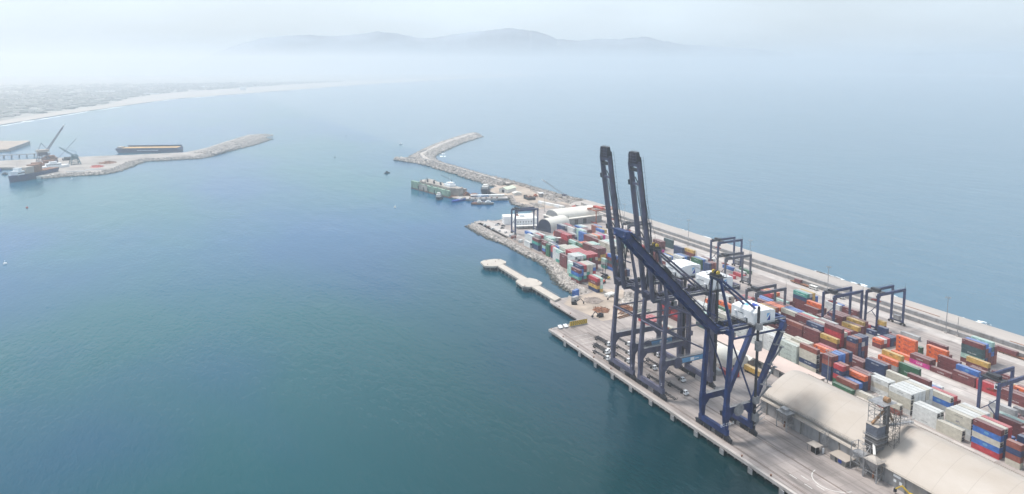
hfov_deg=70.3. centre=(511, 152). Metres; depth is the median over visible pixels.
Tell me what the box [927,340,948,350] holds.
shipping container
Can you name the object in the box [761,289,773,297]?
shipping container
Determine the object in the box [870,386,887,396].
shipping container
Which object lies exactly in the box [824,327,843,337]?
shipping container
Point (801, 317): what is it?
shipping container
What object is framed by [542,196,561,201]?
debris heap
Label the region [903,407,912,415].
shipping container
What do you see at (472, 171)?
crest road
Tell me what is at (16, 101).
town walls
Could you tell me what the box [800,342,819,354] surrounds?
shipping container
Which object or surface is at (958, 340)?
concrete lanes
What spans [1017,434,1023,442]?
shipping container
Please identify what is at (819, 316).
shipping container
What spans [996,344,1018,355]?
shipping container
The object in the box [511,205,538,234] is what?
yard gantry
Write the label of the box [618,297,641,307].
debris heap
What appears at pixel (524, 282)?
mooring jetty
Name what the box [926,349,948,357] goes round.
shipping container
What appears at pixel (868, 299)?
chain fence
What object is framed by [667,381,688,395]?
terminal truck
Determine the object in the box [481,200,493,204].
boat
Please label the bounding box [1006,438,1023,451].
shipping container
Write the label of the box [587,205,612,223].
red gantry
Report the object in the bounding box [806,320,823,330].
shipping container
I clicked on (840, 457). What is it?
site hut
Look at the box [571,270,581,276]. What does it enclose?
shipping container
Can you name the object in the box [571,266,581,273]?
shipping container
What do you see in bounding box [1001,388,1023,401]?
shipping container
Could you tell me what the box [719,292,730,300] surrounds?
shipping container
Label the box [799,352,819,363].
shipping container
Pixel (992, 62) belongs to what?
mountains
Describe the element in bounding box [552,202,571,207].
dark soil patch
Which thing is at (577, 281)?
shipping container
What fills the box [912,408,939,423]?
shipping container
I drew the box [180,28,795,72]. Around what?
mountains
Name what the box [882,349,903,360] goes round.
shipping container
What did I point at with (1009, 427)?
shipping container
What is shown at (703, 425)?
crane rail
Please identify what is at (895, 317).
yard gantry
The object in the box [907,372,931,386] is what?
shipping container
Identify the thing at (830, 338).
shipping container
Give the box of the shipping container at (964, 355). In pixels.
[960,352,984,359]
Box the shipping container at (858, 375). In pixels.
[849,369,867,381]
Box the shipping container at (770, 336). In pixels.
[763,333,774,340]
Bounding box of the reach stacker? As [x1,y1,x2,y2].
[601,264,607,283]
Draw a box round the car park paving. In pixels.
[478,222,520,237]
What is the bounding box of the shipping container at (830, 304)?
[825,300,841,309]
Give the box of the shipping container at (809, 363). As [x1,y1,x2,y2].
[799,357,819,368]
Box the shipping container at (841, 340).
[824,332,843,342]
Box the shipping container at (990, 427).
[973,417,1004,435]
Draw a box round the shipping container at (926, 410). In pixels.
[913,402,940,418]
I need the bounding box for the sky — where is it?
[0,0,1023,76]
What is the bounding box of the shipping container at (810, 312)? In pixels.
[803,308,816,315]
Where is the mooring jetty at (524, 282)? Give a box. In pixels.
[480,259,560,302]
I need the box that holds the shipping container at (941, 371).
[930,365,951,378]
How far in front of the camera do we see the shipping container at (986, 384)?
383.13 m
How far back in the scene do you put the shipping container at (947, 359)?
407.57 m
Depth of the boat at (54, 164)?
1206.89 m
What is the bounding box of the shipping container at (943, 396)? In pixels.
[933,388,953,402]
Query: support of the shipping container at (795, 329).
on the shipping container at (790, 331)
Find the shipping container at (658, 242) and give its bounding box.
[653,239,662,244]
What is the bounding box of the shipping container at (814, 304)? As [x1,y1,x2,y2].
[807,300,821,308]
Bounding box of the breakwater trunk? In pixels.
[423,160,515,186]
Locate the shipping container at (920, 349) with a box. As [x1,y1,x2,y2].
[918,346,923,351]
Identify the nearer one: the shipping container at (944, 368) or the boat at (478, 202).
the shipping container at (944, 368)
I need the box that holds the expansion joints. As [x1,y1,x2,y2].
[602,332,867,491]
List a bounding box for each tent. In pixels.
[716,342,747,367]
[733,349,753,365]
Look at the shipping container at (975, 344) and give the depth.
417.03 m
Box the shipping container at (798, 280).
[794,278,802,283]
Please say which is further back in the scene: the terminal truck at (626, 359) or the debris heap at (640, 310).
the debris heap at (640, 310)
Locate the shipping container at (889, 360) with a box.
[878,354,899,366]
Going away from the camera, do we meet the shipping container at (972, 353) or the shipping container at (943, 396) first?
the shipping container at (943, 396)
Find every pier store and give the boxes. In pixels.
[41,155,57,159]
[42,160,57,163]
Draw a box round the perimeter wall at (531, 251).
[477,222,591,291]
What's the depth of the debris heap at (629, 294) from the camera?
539.87 m
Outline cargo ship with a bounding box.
[8,164,58,181]
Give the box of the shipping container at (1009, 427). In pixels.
[981,415,1011,433]
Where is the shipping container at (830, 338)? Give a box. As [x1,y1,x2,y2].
[820,333,839,343]
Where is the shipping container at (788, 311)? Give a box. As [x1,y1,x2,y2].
[781,307,797,316]
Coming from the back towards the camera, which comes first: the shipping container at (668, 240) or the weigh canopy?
the shipping container at (668, 240)
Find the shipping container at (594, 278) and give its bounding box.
[589,274,599,281]
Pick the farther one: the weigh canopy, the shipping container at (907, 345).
the shipping container at (907, 345)
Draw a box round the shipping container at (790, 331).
[787,328,802,337]
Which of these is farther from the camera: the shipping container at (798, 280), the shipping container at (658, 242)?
the shipping container at (658, 242)
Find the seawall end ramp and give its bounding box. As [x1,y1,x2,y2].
[569,200,590,205]
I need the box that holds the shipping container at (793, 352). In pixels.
[780,344,798,355]
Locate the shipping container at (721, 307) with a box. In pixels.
[718,305,730,311]
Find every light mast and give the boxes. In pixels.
[825,349,832,382]
[944,296,950,332]
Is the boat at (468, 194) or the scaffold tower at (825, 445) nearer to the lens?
the scaffold tower at (825, 445)
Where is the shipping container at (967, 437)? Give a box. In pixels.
[965,434,970,441]
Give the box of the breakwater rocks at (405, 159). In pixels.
[394,156,438,162]
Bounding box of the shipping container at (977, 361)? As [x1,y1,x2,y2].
[966,355,990,367]
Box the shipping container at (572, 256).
[568,253,577,259]
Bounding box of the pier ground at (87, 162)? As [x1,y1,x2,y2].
[0,134,252,175]
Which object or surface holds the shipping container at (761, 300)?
on the shipping container
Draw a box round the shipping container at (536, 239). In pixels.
[532,237,540,242]
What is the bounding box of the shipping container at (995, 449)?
[971,436,1002,453]
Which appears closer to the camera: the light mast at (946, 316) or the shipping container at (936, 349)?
the shipping container at (936, 349)
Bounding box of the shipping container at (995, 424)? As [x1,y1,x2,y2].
[977,416,1007,434]
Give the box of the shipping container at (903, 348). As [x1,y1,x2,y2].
[896,344,917,352]
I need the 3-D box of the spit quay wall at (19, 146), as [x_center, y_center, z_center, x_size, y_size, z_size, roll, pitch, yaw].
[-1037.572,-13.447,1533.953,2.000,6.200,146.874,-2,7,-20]
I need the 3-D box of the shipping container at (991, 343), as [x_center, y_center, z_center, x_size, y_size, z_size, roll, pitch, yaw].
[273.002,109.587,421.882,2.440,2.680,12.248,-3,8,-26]
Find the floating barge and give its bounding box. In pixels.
[115,145,182,152]
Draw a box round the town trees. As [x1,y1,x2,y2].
[0,81,341,116]
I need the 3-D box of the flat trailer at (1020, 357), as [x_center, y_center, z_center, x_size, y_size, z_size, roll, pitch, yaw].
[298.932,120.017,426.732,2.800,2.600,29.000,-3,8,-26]
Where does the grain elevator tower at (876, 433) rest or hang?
on the grain shed at (918, 459)
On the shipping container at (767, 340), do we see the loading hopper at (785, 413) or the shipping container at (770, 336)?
the shipping container at (770, 336)
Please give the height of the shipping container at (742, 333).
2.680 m
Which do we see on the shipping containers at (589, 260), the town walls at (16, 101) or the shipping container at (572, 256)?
the shipping container at (572, 256)
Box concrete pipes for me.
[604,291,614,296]
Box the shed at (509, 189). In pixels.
[499,185,516,192]
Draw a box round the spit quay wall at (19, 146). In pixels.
[9,141,29,150]
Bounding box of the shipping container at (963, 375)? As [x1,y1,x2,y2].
[952,369,977,382]
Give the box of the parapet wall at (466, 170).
[423,158,505,182]
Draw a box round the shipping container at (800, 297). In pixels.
[793,294,808,301]
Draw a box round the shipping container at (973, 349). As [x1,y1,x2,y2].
[961,343,984,354]
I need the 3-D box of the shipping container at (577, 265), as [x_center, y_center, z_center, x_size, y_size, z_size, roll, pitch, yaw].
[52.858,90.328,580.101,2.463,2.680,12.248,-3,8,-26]
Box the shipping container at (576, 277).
[571,273,581,280]
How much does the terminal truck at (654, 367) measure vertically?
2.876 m
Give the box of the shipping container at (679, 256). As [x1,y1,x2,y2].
[673,254,684,258]
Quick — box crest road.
[436,161,507,182]
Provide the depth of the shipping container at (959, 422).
337.87 m
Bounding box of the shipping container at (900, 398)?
[888,390,913,404]
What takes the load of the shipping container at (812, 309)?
on the shipping container at (810, 312)
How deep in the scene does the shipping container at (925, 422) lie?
349.60 m
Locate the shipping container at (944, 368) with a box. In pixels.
[937,364,951,371]
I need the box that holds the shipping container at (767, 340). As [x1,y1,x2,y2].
[763,337,779,347]
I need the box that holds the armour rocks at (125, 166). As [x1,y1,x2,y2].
[41,137,271,178]
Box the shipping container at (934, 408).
[917,401,943,416]
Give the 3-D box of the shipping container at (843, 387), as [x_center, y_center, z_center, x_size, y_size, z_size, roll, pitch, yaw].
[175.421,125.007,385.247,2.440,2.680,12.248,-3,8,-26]
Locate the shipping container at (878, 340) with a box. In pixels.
[872,337,883,344]
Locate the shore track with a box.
[479,223,593,291]
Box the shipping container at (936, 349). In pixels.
[926,344,948,355]
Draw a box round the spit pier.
[466,194,507,200]
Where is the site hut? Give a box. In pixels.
[829,450,855,466]
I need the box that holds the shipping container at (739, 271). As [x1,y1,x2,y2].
[734,268,746,274]
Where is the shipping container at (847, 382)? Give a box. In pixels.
[836,375,858,389]
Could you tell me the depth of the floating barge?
1448.47 m
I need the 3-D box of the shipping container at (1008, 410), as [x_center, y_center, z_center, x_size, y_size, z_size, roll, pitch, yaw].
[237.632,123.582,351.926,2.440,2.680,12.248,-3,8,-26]
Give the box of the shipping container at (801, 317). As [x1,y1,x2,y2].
[795,313,811,321]
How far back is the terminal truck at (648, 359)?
421.61 m
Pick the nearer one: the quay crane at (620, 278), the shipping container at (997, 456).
the shipping container at (997, 456)
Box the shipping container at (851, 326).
[842,321,860,331]
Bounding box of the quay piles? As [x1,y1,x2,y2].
[552,334,781,489]
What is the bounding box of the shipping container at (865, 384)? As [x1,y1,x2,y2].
[849,375,867,386]
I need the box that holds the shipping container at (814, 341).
[803,335,819,343]
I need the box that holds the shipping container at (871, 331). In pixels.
[866,328,877,335]
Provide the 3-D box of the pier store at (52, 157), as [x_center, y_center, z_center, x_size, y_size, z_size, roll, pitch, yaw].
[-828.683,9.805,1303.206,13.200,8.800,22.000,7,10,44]
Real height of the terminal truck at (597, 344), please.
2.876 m
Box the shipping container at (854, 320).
[846,316,864,325]
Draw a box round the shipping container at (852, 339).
[847,335,858,343]
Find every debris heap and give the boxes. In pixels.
[91,165,102,167]
[98,160,116,163]
[529,202,543,206]
[532,190,558,197]
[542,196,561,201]
[559,198,577,203]
[584,297,603,303]
[592,306,609,312]
[612,303,632,310]
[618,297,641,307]
[623,290,642,299]
[637,308,649,312]
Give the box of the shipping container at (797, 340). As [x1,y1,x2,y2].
[791,337,810,344]
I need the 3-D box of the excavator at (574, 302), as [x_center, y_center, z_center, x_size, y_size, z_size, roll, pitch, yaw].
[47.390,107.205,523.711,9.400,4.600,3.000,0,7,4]
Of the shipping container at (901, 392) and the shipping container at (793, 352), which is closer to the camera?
the shipping container at (901, 392)
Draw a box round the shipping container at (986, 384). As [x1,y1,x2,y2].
[976,378,1002,388]
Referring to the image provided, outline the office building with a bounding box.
[502,213,536,227]
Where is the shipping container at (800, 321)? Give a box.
[795,318,811,327]
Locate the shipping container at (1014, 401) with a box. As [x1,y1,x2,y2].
[1001,394,1023,407]
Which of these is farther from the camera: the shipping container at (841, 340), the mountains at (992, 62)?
the mountains at (992, 62)
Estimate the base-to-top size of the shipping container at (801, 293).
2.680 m
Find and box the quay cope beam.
[548,325,796,493]
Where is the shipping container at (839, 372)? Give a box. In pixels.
[833,368,845,376]
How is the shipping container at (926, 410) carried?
on the shipping container at (924, 416)
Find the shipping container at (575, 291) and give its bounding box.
[572,288,578,293]
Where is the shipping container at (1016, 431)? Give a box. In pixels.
[1012,427,1019,434]
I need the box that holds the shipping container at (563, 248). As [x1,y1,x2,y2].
[559,246,567,251]
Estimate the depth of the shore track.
671.61 m
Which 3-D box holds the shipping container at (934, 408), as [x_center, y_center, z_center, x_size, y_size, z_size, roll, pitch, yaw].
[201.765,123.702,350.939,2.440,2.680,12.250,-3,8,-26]
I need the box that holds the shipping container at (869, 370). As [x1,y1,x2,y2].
[865,367,885,376]
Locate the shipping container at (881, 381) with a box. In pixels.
[869,373,891,387]
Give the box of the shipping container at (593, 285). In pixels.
[588,282,599,288]
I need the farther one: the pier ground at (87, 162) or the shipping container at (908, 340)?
the pier ground at (87, 162)
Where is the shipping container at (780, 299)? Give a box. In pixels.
[776,297,789,303]
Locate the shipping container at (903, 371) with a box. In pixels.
[899,367,920,375]
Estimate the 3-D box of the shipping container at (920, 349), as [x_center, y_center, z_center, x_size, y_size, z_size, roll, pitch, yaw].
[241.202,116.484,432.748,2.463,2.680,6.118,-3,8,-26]
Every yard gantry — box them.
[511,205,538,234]
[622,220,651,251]
[710,235,742,270]
[716,250,751,285]
[745,282,786,313]
[821,285,863,321]
[864,283,905,329]
[976,364,1023,419]
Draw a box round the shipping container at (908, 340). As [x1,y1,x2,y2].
[896,334,917,345]
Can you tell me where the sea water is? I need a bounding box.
[0,73,1023,493]
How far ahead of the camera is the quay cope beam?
354.11 m
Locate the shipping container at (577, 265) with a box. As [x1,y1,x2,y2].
[573,262,583,268]
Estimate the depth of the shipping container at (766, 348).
437.77 m
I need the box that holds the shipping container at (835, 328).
[824,322,843,333]
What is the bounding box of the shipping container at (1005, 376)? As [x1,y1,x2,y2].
[991,369,1016,379]
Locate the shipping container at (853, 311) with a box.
[842,306,859,314]
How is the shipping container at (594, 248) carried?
on the shipping containers at (589, 260)
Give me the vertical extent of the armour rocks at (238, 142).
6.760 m
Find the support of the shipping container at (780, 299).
on the shipping container
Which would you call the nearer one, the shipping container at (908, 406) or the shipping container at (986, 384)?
the shipping container at (908, 406)
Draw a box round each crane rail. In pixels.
[559,331,804,493]
[560,331,806,493]
[587,332,847,493]
[588,332,848,493]
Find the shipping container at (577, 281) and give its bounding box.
[571,277,581,283]
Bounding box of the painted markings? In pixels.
[575,334,986,492]
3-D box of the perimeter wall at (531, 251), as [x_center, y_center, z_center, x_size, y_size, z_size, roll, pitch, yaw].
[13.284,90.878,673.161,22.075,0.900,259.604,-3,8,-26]
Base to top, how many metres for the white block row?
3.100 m
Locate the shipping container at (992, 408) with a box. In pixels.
[988,407,1017,417]
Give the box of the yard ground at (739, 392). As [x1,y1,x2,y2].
[476,184,1023,493]
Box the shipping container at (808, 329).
[803,326,821,336]
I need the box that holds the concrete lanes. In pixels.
[602,216,1023,461]
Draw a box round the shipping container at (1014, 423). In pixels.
[993,413,1023,429]
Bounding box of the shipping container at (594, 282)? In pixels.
[589,279,599,285]
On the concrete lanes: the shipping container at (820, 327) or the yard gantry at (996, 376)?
the yard gantry at (996, 376)
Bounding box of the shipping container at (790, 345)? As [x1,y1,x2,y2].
[780,339,799,350]
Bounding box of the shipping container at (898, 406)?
[878,395,902,410]
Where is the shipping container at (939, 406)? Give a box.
[932,401,946,410]
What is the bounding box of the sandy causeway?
[489,184,580,208]
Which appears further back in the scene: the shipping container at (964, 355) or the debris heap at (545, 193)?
the debris heap at (545, 193)
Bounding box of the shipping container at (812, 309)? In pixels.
[803,304,820,313]
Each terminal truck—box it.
[592,349,609,360]
[593,342,610,352]
[593,343,609,354]
[594,337,610,346]
[616,344,629,354]
[616,352,629,362]
[619,338,629,346]
[644,361,657,370]
[645,357,658,366]
[666,370,685,381]
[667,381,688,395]
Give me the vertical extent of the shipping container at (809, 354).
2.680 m
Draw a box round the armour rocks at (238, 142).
[194,133,273,154]
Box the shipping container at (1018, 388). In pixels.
[1013,385,1023,392]
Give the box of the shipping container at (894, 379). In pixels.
[886,375,900,382]
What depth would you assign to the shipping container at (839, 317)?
477.45 m
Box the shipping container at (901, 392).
[889,384,914,399]
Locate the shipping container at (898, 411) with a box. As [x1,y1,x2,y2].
[878,405,902,415]
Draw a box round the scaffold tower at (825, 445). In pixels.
[821,430,828,449]
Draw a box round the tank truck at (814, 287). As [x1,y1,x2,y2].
[809,284,817,289]
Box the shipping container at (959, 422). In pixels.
[945,413,972,429]
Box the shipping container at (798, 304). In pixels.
[793,301,803,307]
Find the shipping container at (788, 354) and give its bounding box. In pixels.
[780,349,798,359]
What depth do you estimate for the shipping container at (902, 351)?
432.93 m
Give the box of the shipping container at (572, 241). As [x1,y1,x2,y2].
[568,239,576,244]
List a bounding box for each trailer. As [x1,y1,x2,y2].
[647,373,658,381]
[790,280,808,287]
[997,350,1023,359]
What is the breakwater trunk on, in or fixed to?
in the sea water
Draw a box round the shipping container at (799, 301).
[793,297,806,304]
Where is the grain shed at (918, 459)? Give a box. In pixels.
[760,370,1023,493]
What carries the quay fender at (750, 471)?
attached to the quay cope beam
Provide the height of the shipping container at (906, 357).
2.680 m
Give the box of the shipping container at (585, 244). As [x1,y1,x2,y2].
[582,242,591,247]
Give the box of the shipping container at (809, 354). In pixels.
[799,347,819,359]
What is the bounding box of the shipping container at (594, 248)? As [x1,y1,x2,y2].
[590,246,599,251]
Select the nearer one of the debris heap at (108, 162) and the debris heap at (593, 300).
the debris heap at (593, 300)
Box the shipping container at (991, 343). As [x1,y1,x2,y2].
[971,335,994,346]
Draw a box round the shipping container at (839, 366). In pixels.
[833,362,845,371]
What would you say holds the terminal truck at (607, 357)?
on the quay apron
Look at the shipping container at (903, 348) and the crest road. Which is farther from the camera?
the crest road
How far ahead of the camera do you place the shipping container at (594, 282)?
552.54 m
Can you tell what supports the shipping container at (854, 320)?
on the shipping container
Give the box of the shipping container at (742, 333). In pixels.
[734,330,746,335]
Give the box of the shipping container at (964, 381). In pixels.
[952,375,975,387]
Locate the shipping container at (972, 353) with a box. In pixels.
[961,347,984,358]
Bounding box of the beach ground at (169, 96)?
[0,74,540,124]
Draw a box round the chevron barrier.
[569,318,587,326]
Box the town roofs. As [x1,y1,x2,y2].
[0,81,327,117]
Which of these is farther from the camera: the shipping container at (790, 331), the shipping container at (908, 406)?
the shipping container at (790, 331)
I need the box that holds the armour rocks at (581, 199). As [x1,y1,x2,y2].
[503,178,585,200]
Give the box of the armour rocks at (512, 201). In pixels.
[503,195,539,213]
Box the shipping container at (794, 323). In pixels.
[787,319,804,329]
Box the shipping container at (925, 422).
[912,413,935,428]
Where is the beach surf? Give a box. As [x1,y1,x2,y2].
[3,78,472,125]
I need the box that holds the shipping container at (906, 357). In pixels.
[891,349,909,360]
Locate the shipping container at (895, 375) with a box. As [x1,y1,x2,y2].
[886,369,909,380]
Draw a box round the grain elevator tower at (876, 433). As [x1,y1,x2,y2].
[863,393,914,453]
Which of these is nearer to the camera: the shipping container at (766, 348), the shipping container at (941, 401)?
the shipping container at (941, 401)
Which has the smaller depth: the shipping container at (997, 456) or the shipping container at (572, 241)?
the shipping container at (997, 456)
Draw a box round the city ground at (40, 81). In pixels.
[0,74,513,120]
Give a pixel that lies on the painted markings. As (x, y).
(790, 474)
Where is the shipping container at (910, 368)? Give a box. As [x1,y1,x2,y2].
[898,361,920,374]
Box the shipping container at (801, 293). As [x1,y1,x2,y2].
[793,289,809,297]
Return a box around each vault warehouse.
[538,215,569,232]
[542,205,602,224]
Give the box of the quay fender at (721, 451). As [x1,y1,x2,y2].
[719,448,724,455]
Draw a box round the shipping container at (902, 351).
[896,348,909,354]
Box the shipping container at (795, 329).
[787,324,802,333]
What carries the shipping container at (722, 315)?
on the shipping container
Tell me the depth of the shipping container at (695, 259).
606.15 m
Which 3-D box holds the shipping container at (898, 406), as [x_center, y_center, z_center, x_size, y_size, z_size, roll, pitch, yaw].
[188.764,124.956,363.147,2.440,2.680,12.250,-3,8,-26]
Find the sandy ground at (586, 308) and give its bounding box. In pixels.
[564,289,627,320]
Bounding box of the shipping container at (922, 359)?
[910,353,932,364]
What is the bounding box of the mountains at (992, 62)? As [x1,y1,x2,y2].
[872,51,1023,74]
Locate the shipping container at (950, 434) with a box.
[936,425,964,441]
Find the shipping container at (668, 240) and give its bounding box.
[664,237,673,242]
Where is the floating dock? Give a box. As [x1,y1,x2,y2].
[411,175,470,198]
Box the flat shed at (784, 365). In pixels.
[717,334,824,380]
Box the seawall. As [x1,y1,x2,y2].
[575,201,1023,356]
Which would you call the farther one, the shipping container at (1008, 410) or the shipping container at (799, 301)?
the shipping container at (799, 301)
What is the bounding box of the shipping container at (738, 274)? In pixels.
[733,271,745,276]
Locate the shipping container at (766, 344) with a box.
[763,341,778,350]
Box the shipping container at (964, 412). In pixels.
[950,406,977,417]
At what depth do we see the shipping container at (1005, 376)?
399.42 m
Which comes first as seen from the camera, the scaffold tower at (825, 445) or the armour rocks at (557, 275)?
the scaffold tower at (825, 445)
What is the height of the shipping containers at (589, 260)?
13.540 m
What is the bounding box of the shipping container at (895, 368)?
[891,365,898,371]
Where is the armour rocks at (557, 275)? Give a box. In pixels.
[465,223,588,293]
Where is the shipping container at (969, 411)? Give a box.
[954,405,981,416]
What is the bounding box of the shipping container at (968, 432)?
[945,419,971,435]
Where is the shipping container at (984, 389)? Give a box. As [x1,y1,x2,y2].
[976,384,1000,397]
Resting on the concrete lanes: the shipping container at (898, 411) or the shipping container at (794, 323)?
the shipping container at (898, 411)
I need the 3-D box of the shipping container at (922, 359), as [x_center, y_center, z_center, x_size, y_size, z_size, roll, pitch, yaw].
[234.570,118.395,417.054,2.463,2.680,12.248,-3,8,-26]
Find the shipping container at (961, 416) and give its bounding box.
[945,407,973,424]
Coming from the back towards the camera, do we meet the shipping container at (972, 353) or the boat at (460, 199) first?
the boat at (460, 199)
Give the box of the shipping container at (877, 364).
[865,357,887,370]
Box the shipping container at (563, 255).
[560,253,567,258]
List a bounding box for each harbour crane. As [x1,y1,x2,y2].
[35,125,64,161]
[59,147,80,164]
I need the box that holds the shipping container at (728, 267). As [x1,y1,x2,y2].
[722,264,734,270]
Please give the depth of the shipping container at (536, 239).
675.63 m
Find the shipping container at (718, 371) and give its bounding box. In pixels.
[716,367,721,374]
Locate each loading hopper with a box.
[776,406,794,431]
[850,439,885,483]
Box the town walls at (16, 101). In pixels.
[0,81,335,115]
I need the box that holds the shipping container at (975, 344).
[962,338,985,349]
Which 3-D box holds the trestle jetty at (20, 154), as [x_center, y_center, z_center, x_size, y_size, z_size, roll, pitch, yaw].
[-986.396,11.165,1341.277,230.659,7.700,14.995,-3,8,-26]
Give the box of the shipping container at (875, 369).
[865,363,885,374]
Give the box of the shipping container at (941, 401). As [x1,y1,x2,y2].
[932,396,953,406]
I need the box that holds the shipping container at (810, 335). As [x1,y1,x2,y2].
[803,331,819,340]
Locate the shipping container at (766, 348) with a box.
[763,345,779,355]
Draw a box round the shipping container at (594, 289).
[588,285,599,292]
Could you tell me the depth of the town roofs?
4599.61 m
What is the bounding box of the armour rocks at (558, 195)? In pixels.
[502,178,577,201]
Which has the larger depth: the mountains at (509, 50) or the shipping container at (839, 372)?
the mountains at (509, 50)
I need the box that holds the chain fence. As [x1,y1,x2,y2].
[640,223,1017,349]
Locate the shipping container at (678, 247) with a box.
[674,245,683,250]
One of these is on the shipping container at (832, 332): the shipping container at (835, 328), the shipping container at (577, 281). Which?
the shipping container at (835, 328)
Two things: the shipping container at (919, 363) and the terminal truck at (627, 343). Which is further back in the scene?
the terminal truck at (627, 343)
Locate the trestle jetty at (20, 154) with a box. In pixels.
[0,153,49,157]
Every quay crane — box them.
[600,145,701,381]
[613,227,786,443]
[628,150,740,400]
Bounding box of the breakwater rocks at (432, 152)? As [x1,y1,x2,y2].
[407,132,483,165]
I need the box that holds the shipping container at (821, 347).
[814,343,833,352]
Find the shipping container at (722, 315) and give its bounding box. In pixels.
[718,312,726,319]
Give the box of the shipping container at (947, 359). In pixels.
[938,354,961,365]
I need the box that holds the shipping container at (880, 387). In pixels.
[871,381,888,392]
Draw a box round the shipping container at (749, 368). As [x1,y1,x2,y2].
[744,364,760,375]
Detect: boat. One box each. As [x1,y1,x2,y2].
[42,161,69,167]
[435,192,442,199]
[452,197,464,201]
[463,192,477,196]
[471,200,481,204]
[481,184,489,193]
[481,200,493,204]
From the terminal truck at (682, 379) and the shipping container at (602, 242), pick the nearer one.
the terminal truck at (682, 379)
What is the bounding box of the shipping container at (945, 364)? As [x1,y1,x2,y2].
[937,360,959,370]
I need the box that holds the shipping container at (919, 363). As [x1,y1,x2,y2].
[909,358,931,369]
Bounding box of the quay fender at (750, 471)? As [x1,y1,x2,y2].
[747,467,753,474]
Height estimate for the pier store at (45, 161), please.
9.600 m
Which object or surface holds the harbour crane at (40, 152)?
on the pier ground at (87, 162)
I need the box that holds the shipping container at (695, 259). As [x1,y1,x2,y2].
[691,256,702,262]
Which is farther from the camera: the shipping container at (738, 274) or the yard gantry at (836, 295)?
the shipping container at (738, 274)
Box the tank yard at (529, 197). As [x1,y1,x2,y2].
[524,195,535,199]
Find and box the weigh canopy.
[807,440,823,454]
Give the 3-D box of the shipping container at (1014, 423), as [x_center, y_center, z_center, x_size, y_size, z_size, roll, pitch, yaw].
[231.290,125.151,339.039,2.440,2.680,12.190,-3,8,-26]
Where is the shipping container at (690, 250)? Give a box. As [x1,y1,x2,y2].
[685,247,695,253]
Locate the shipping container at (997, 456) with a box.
[971,441,1002,459]
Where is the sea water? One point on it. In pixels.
(292, 307)
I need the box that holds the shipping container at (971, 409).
[957,403,985,414]
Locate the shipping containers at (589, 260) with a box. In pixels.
[524,223,1023,469]
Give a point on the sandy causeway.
(525, 190)
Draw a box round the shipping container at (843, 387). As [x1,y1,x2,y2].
[832,381,854,394]
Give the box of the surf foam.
[440,153,989,324]
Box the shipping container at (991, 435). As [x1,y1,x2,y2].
[972,425,1003,441]
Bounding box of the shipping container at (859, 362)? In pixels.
[852,357,864,366]
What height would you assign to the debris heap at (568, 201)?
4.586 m
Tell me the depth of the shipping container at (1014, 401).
370.50 m
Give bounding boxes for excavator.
[571,299,583,304]
[591,311,603,317]
[893,485,911,493]
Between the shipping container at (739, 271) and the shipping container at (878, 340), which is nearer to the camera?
the shipping container at (878, 340)
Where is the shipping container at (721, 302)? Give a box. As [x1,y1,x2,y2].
[719,300,731,308]
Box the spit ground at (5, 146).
[0,140,28,151]
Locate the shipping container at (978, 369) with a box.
[969,365,985,374]
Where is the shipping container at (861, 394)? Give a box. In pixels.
[855,389,874,402]
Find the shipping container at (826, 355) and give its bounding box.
[822,353,834,361]
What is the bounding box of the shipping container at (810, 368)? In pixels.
[799,361,818,372]
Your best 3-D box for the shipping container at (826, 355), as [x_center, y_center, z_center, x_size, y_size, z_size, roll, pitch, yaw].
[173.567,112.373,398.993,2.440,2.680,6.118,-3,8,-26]
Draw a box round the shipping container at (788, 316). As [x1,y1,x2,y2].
[781,312,794,320]
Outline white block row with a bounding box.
[538,201,564,207]
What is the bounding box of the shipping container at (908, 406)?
[888,395,912,410]
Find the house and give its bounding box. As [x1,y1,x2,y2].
[512,191,520,194]
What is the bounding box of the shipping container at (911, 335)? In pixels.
[900,331,920,340]
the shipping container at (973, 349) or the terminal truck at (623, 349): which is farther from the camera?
the terminal truck at (623, 349)
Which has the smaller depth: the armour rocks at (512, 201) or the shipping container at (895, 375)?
the shipping container at (895, 375)
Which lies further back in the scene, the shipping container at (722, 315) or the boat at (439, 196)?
the boat at (439, 196)
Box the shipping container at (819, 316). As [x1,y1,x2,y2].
[816,314,831,320]
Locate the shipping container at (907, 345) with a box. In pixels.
[896,339,917,349]
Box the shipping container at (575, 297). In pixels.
[571,295,578,300]
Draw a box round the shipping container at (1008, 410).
[989,400,1017,415]
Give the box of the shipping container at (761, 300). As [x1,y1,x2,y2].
[752,296,767,302]
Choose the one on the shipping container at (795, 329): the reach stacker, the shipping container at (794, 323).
the shipping container at (794, 323)
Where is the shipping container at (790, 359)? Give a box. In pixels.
[780,353,798,364]
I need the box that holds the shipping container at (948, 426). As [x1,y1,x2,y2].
[936,419,965,436]
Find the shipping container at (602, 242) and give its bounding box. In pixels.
[598,240,606,245]
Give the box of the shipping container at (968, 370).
[956,363,980,376]
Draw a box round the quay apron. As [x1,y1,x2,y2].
[550,297,898,493]
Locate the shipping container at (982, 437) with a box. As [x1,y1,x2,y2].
[972,430,1003,447]
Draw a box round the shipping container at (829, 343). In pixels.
[820,337,839,348]
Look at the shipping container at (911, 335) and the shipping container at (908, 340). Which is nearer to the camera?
the shipping container at (908, 340)
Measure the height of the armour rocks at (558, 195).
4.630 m
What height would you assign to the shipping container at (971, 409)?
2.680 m
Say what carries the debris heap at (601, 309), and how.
on the sandy ground at (586, 308)
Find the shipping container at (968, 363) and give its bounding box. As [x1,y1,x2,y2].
[966,361,989,371]
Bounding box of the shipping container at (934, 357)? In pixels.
[926,353,937,361]
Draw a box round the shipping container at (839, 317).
[827,311,844,320]

